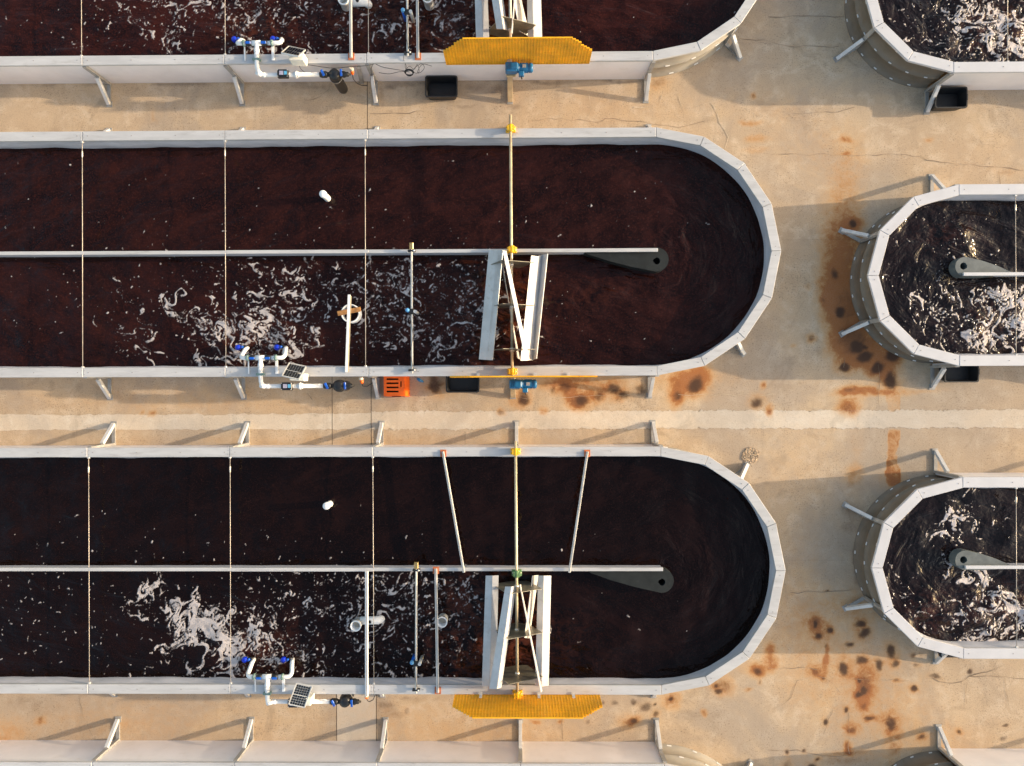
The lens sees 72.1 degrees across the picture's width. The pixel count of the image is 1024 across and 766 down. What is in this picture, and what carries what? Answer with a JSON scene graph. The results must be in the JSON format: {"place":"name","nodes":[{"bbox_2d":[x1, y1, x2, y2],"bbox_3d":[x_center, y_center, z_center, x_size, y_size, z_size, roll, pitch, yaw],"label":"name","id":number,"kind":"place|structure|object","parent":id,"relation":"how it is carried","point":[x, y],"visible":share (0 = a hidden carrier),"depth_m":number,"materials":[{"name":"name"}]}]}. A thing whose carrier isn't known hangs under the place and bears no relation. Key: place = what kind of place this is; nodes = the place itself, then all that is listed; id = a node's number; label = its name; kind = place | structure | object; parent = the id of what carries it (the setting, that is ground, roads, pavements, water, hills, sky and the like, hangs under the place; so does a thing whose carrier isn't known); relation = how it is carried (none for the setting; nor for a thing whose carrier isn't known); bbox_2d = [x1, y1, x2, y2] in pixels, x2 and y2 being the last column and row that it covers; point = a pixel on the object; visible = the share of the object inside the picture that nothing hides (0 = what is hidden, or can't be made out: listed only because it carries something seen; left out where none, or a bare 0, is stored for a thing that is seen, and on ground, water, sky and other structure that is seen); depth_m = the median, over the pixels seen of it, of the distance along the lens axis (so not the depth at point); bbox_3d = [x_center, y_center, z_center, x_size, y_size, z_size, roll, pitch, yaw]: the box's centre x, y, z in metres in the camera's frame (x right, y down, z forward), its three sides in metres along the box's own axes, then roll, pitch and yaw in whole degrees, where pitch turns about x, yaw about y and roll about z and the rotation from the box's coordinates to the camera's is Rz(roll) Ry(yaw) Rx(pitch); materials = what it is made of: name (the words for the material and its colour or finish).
{"place":"outdoors","nodes":[
{"label":"outdoors","id":0,"kind":"place"},
{"bbox_2d":[0,0,1023,765],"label":"ground","id":1,"kind":"structure","parent":0,"point":[814,408],"depth_m":15.84,"materials":[{"name":"concrete"}]},
{"bbox_2d":[356,67,363,83],"bbox_3d":[-3.340,-6.769,15.508,0.206,0.872,0.048,12,90,1],"label":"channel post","id":2,"kind":"object","parent":1,"relation":"on","point":[360,75],"visible":0.93,"depth_m":15.46,"materials":[{"name":"metal"}]},
{"bbox_2d":[0,716,753,765],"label":"raceway tank","id":3,"kind":"object","parent":1,"relation":"on","point":[117,751],"visible":0.99,"depth_m":15.43,"materials":[{"name":"metal"}]},
{"bbox_2d":[0,0,755,106],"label":"raceway tank","id":4,"kind":"object","parent":1,"relation":"on","point":[646,66],"visible":0.85,"depth_m":15.30,"materials":[{"name":"metal"}]},
{"bbox_2d":[231,36,350,93],"bbox_3d":[-4.750,-6.968,15.326,2.612,1.055,1.034,0,90,1],"label":"pipe manifold","id":5,"kind":"object","parent":4,"relation":"on","point":[336,76],"visible":1,"depth_m":14.98,"materials":[{"name":"white plastic"}]},
{"bbox_2d":[281,46,307,65],"bbox_3d":[-4.517,-6.870,14.722,0.444,0.462,0.358,12,90,1],"label":"solar unit","id":6,"kind":"object","parent":4,"relation":"on","point":[297,57],"visible":1,"depth_m":14.65,"materials":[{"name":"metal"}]},
{"bbox_2d":[307,64,372,67],"bbox_3d":[-3.718,-6.772,15.032,1.605,0.070,0.083,0,90,1],"label":"cable","id":7,"kind":"object","parent":4,"relation":"attached to","point":[342,67],"visible":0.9,"depth_m":15.04,"materials":[{"name":"black plastic"}]},
{"bbox_2d":[348,0,353,59],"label":"cross bar","id":8,"kind":"object","parent":4,"relation":"on","point":[350,55],"visible":1,"depth_m":14.89,"materials":[{"name":"metal"}]},
{"bbox_2d":[338,0,371,10],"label":"standpipe","id":9,"kind":"object","parent":4,"relation":"attached to","point":[344,4],"visible":0.84,"depth_m":15.14,"materials":[{"name":"white plastic"}]},
{"bbox_2d":[349,67,366,85],"bbox_3d":[-3.352,-6.696,15.359,0.254,0.675,0.171,0,90,1],"label":"power plug","id":10,"kind":"object","parent":4,"relation":"attached to","point":[351,70],"visible":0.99,"depth_m":15.13,"materials":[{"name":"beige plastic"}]},
{"bbox_2d":[0,0,744,55],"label":"water","id":11,"kind":"structure","parent":4,"relation":"in","point":[120,27],"depth_m":15.29,"materials":[{"name":"brown liquid"}]},
{"bbox_2d":[401,0,414,55],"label":"sensor pole","id":12,"kind":"object","parent":4,"relation":"on","point":[406,12],"visible":1,"depth_m":14.83,"materials":[{"name":"black plastic"}]},
{"bbox_2d":[404,69,413,75],"bbox_3d":[-2.208,-6.671,15.133,0.215,0.162,0.103,0,90,1],"label":"cable coil","id":13,"kind":"object","parent":4,"relation":"hanging from","point":[406,70],"visible":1,"depth_m":15.10,"materials":[{"name":"black plastic"}]},
{"bbox_2d":[415,0,420,59],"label":"cross bar","id":14,"kind":"object","parent":4,"relation":"on","point":[417,55],"visible":1,"depth_m":14.87,"materials":[{"name":"metal"}]},
{"bbox_2d":[405,64,430,73],"bbox_3d":[-1.995,-6.728,15.060,0.580,0.161,0.156,0,90,1],"label":"cable","id":15,"kind":"object","parent":4,"relation":"attached to","point":[418,67],"visible":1,"depth_m":15.04,"materials":[{"name":"black plastic"}]},
{"bbox_2d":[423,0,433,10],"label":"standpipe","id":16,"kind":"object","parent":4,"relation":"attached to","point":[429,5],"visible":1,"depth_m":15.12,"materials":[{"name":"white plastic"}]},
{"bbox_2d":[475,0,541,36],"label":"paddle wheel","id":17,"kind":"object","parent":4,"relation":"on","point":[503,25],"visible":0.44,"depth_m":14.78,"materials":[{"name":"metal"}]},
{"bbox_2d":[443,37,591,64],"bbox_3d":[0.115,-6.820,14.400,3.039,1.135,0.100,0,90,1],"label":"grating guard","id":18,"kind":"object","parent":4,"relation":"attached to","point":[503,50],"visible":0.91,"depth_m":14.39,"materials":[{"name":"metal"}]},
{"bbox_2d":[505,59,532,78],"bbox_3d":[0.152,-6.582,14.794,0.580,0.290,0.399,0,90,1],"label":"gear motor","id":19,"kind":"object","parent":4,"relation":"on","point":[512,69],"visible":1,"depth_m":14.70,"materials":[{"name":"blue paint"}]},
{"bbox_2d":[0,124,780,399],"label":"raceway tank","id":20,"kind":"object","parent":1,"relation":"on","point":[652,260],"visible":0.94,"depth_m":14.97,"materials":[{"name":"metal"}]},
{"bbox_2d":[282,362,307,380],"bbox_3d":[-4.504,-0.215,14.722,0.444,0.462,0.358,12,90,1],"label":"solar unit","id":21,"kind":"object","parent":20,"relation":"on","point":[293,372],"visible":1,"depth_m":14.63,"materials":[{"name":"metal"}]},
{"bbox_2d":[235,345,354,391],"bbox_3d":[-4.668,-0.314,15.325,2.612,1.055,1.034,0,90,1],"label":"pipe manifold","id":22,"kind":"object","parent":20,"relation":"on","point":[340,385],"visible":1,"depth_m":14.97,"materials":[{"name":"white plastic"}]},
{"bbox_2d":[319,190,330,201],"bbox_3d":[-4.013,-4.016,15.185,0.157,0.520,0.157,0,90,1],"label":"standpipe","id":23,"kind":"object","parent":20,"relation":"attached to","point":[324,195],"visible":1,"depth_m":14.95,"materials":[{"name":"white plastic"}]},
{"bbox_2d":[345,295,351,371],"bbox_3d":[-3.471,-1.051,14.922,0.073,0.070,1.644,2,90,1],"label":"short bar","id":24,"kind":"object","parent":20,"relation":"on","point":[348,333],"visible":1,"depth_m":14.90,"materials":[{"name":"white plastic"}]},
{"bbox_2d":[337,304,361,323],"bbox_3d":[-3.481,-1.494,15.264,0.511,0.450,0.400,0,90,1],"label":"life ring","id":25,"kind":"object","parent":20,"relation":"attached to","point":[342,312],"visible":0.74,"depth_m":15.08,"materials":[{"name":"white plastic"}]},
{"bbox_2d":[359,377,372,386],"bbox_3d":[-3.136,-0.030,15.270,0.264,0.549,0.218,0,90,1],"label":"power plug","id":26,"kind":"object","parent":20,"relation":"attached to","point":[361,380],"visible":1,"depth_m":15.04,"materials":[{"name":"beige plastic"}]},
{"bbox_2d":[0,144,763,366],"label":"water","id":27,"kind":"structure","parent":20,"relation":"in","point":[692,214],"depth_m":15.32,"materials":[{"name":"brown liquid"}]},
{"bbox_2d":[405,242,419,372],"bbox_3d":[-2.123,-1.581,15.000,0.241,0.461,2.756,0,90,1],"label":"sensor pole","id":28,"kind":"object","parent":20,"relation":"on","point":[411,311],"visible":1,"depth_m":14.83,"materials":[{"name":"black plastic"}]},
{"bbox_2d":[479,114,547,375],"bbox_3d":[0.136,-2.813,14.761,1.254,1.014,5.574,6,90,1],"label":"paddle wheel","id":29,"kind":"object","parent":20,"relation":"on","point":[529,332],"visible":1,"depth_m":14.76,"materials":[{"name":"metal"}]},
{"bbox_2d":[509,377,536,394],"bbox_3d":[0.232,0.049,14.793,0.580,0.290,0.399,0,90,1],"label":"gear motor","id":30,"kind":"object","parent":20,"relation":"on","point":[524,385],"visible":1,"depth_m":14.70,"materials":[{"name":"blue paint"}]},
{"bbox_2d":[450,373,597,377],"bbox_3d":[0.237,-0.165,14.433,3.025,1.065,0.100,0,90,1],"label":"grating guard","id":31,"kind":"object","parent":20,"relation":"attached to","point":[535,375],"visible":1,"depth_m":14.11,"materials":[{"name":"metal"}]},
{"bbox_2d":[0,420,784,697],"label":"raceway tank","id":32,"kind":"object","parent":1,"relation":"on","point":[647,577],"visible":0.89,"depth_m":14.98,"materials":[{"name":"metal"}]},
{"bbox_2d":[288,683,314,707],"bbox_3d":[-4.363,6.524,14.713,0.434,0.476,0.372,12,90,1],"label":"solar unit","id":33,"kind":"object","parent":32,"relation":"on","point":[302,696],"visible":1,"depth_m":14.65,"materials":[{"name":"metal"}]},
{"bbox_2d":[242,656,360,707],"bbox_3d":[-4.525,6.431,15.323,2.612,1.055,1.034,0,90,1],"label":"pipe manifold","id":34,"kind":"object","parent":32,"relation":"on","point":[345,700],"visible":0.88,"depth_m":14.97,"materials":[{"name":"white plastic"}]},
{"bbox_2d":[323,501,332,509],"bbox_3d":[-3.939,2.612,15.144,0.157,0.440,0.157,0,90,1],"label":"standpipe","id":35,"kind":"object","parent":32,"relation":"attached to","point":[327,505],"visible":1,"depth_m":14.93,"materials":[{"name":"white plastic"}]},
{"bbox_2d":[365,571,367,695],"bbox_3d":[-3.076,5.299,14.905,0.065,0.050,2.629,0,90,1],"label":"cross bar","id":36,"kind":"object","parent":32,"relation":"on","point":[366,633],"visible":1,"depth_m":14.88,"materials":[{"name":"white plastic"}]},
{"bbox_2d":[350,615,384,631],"bbox_3d":[-3.090,5.119,15.180,0.704,0.450,0.237,-11,90,1],"label":"standpipe","id":37,"kind":"object","parent":32,"relation":"attached to","point":[357,623],"visible":0.98,"depth_m":15.09,"materials":[{"name":"white plastic"}]},
{"bbox_2d":[0,456,769,678],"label":"water","id":38,"kind":"structure","parent":32,"relation":"in","point":[696,530],"depth_m":15.24,"materials":[{"name":"black liquid"}]},
{"bbox_2d":[410,562,423,693],"bbox_3d":[-2.030,5.162,14.999,0.241,0.461,2.770,0,90,1],"label":"sensor pole","id":39,"kind":"object","parent":32,"relation":"on","point":[415,662],"visible":1,"depth_m":14.83,"materials":[{"name":"black plastic"}]},
{"bbox_2d":[433,567,440,693],"bbox_3d":[-1.591,5.239,14.890,0.132,0.054,2.698,-1,90,1],"label":"cross bar","id":40,"kind":"object","parent":32,"relation":"on","point":[437,687],"visible":1,"depth_m":14.87,"materials":[{"name":"metal"}]},
{"bbox_2d":[438,613,447,627],"bbox_3d":[-1.484,5.079,15.162,0.231,0.450,0.229,0,90,1],"label":"standpipe","id":41,"kind":"object","parent":32,"relation":"attached to","point":[442,620],"visible":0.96,"depth_m":15.07,"materials":[{"name":"white plastic"}]},
{"bbox_2d":[440,450,464,572],"bbox_3d":[-1.265,2.709,14.887,0.146,0.054,2.639,-9,90,1],"label":"cross bar","id":42,"kind":"object","parent":32,"relation":"on","point":[443,453],"visible":1,"depth_m":14.86,"materials":[{"name":"metal"}]},
{"bbox_2d":[482,441,550,698],"bbox_3d":[0.090,3.924,14.775,1.468,1.080,5.402,0,90,1],"label":"paddle wheel","id":43,"kind":"object","parent":32,"relation":"on","point":[495,671],"visible":1,"depth_m":14.77,"materials":[{"name":"metal"}]},
{"bbox_2d":[452,692,602,718],"bbox_3d":[0.315,6.580,14.432,3.072,1.065,0.100,0,90,1],"label":"grating guard","id":44,"kind":"object","parent":32,"relation":"attached to","point":[480,705],"visible":0.98,"depth_m":14.38,"materials":[{"name":"metal"}]},
{"bbox_2d":[568,450,589,572],"bbox_3d":[1.427,2.704,14.857,0.144,0.054,2.625,8,90,1],"label":"cross bar","id":45,"kind":"object","parent":32,"relation":"on","point":[586,454],"visible":1,"depth_m":14.84,"materials":[{"name":"metal"}]},
{"bbox_2d":[384,376,409,396],"bbox_3d":[-2.589,0.044,15.780,0.546,0.302,0.538,0,90,1],"label":"crate","id":46,"kind":"object","parent":1,"relation":"on","point":[396,386],"visible":0.77,"depth_m":15.63,"materials":[{"name":"orange plastic"}]},
{"bbox_2d":[425,76,457,99],"bbox_3d":[-1.567,-6.581,15.758,0.730,0.308,0.474,0,90,1],"label":"plastic bin","id":47,"kind":"object","parent":1,"relation":"on","point":[441,87],"visible":1,"depth_m":15.85,"materials":[{"name":"black plastic"}]},
{"bbox_2d":[446,376,478,392],"bbox_3d":[-1.095,-0.014,15.753,0.750,0.308,0.456,0,90,1],"label":"plastic bin","id":48,"kind":"object","parent":1,"relation":"on","point":[462,385],"visible":0.69,"depth_m":15.88,"materials":[{"name":"black plastic"}]},
{"bbox_2d":[833,0,1023,114],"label":"raceway tank","id":49,"kind":"object","parent":1,"relation":"on","point":[882,48],"visible":1,"depth_m":15.22,"materials":[{"name":"metal"}]},
{"bbox_2d":[878,0,1023,61],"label":"water","id":50,"kind":"structure","parent":49,"relation":"in","point":[963,30],"depth_m":15.12,"materials":[{"name":"black liquid"}]},
{"bbox_2d":[838,174,1023,389],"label":"raceway tank","id":51,"kind":"object","parent":1,"relation":"on","point":[882,327],"visible":0.98,"depth_m":14.87,"materials":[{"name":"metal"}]},
{"bbox_2d":[878,200,1023,353],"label":"water","id":52,"kind":"structure","parent":51,"relation":"in","point":[932,301],"depth_m":15.12,"materials":[{"name":"black liquid"}]},
{"bbox_2d":[842,448,1023,663],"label":"raceway tank","id":53,"kind":"object","parent":1,"relation":"on","point":[889,509],"visible":0.97,"depth_m":14.87,"materials":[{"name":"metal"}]},
{"bbox_2d":[883,488,1023,640],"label":"water","id":54,"kind":"structure","parent":53,"relation":"in","point":[934,592],"depth_m":15.10,"materials":[{"name":"black liquid"}]},
{"bbox_2d":[937,652,957,657],"bbox_3d":[9.783,5.796,15.633,0.746,0.308,0.492,0,90,1],"label":"plastic bin","id":55,"kind":"object","parent":1,"relation":"on","point":[948,656],"visible":0.14,"depth_m":15.50,"materials":[{"name":"black plastic"}]},
{"bbox_2d":[930,86,967,110],"bbox_3d":[9.671,-6.289,15.635,0.718,0.308,0.470,0,90,1],"label":"plastic bin","id":56,"kind":"object","parent":1,"relation":"on","point":[950,98],"visible":0.96,"depth_m":15.68,"materials":[{"name":"black plastic"}]},
{"bbox_2d":[891,724,1023,765],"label":"raceway tank","id":57,"kind":"object","parent":1,"relation":"on","point":[981,757],"visible":1,"depth_m":15.53,"materials":[{"name":"metal"}]},
{"bbox_2d":[939,362,979,381],"bbox_3d":[9.902,-0.254,15.632,0.760,0.308,0.481,0,90,1],"label":"plastic bin","id":58,"kind":"object","parent":1,"relation":"on","point":[963,374],"visible":0.68,"depth_m":15.76,"materials":[{"name":"black plastic"}]},
{"bbox_2d":[741,447,759,463],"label":"gravel","id":59,"kind":"structure","parent":0,"point":[753,459],"depth_m":15.82,"materials":[{"name":"stone"}]}
]}

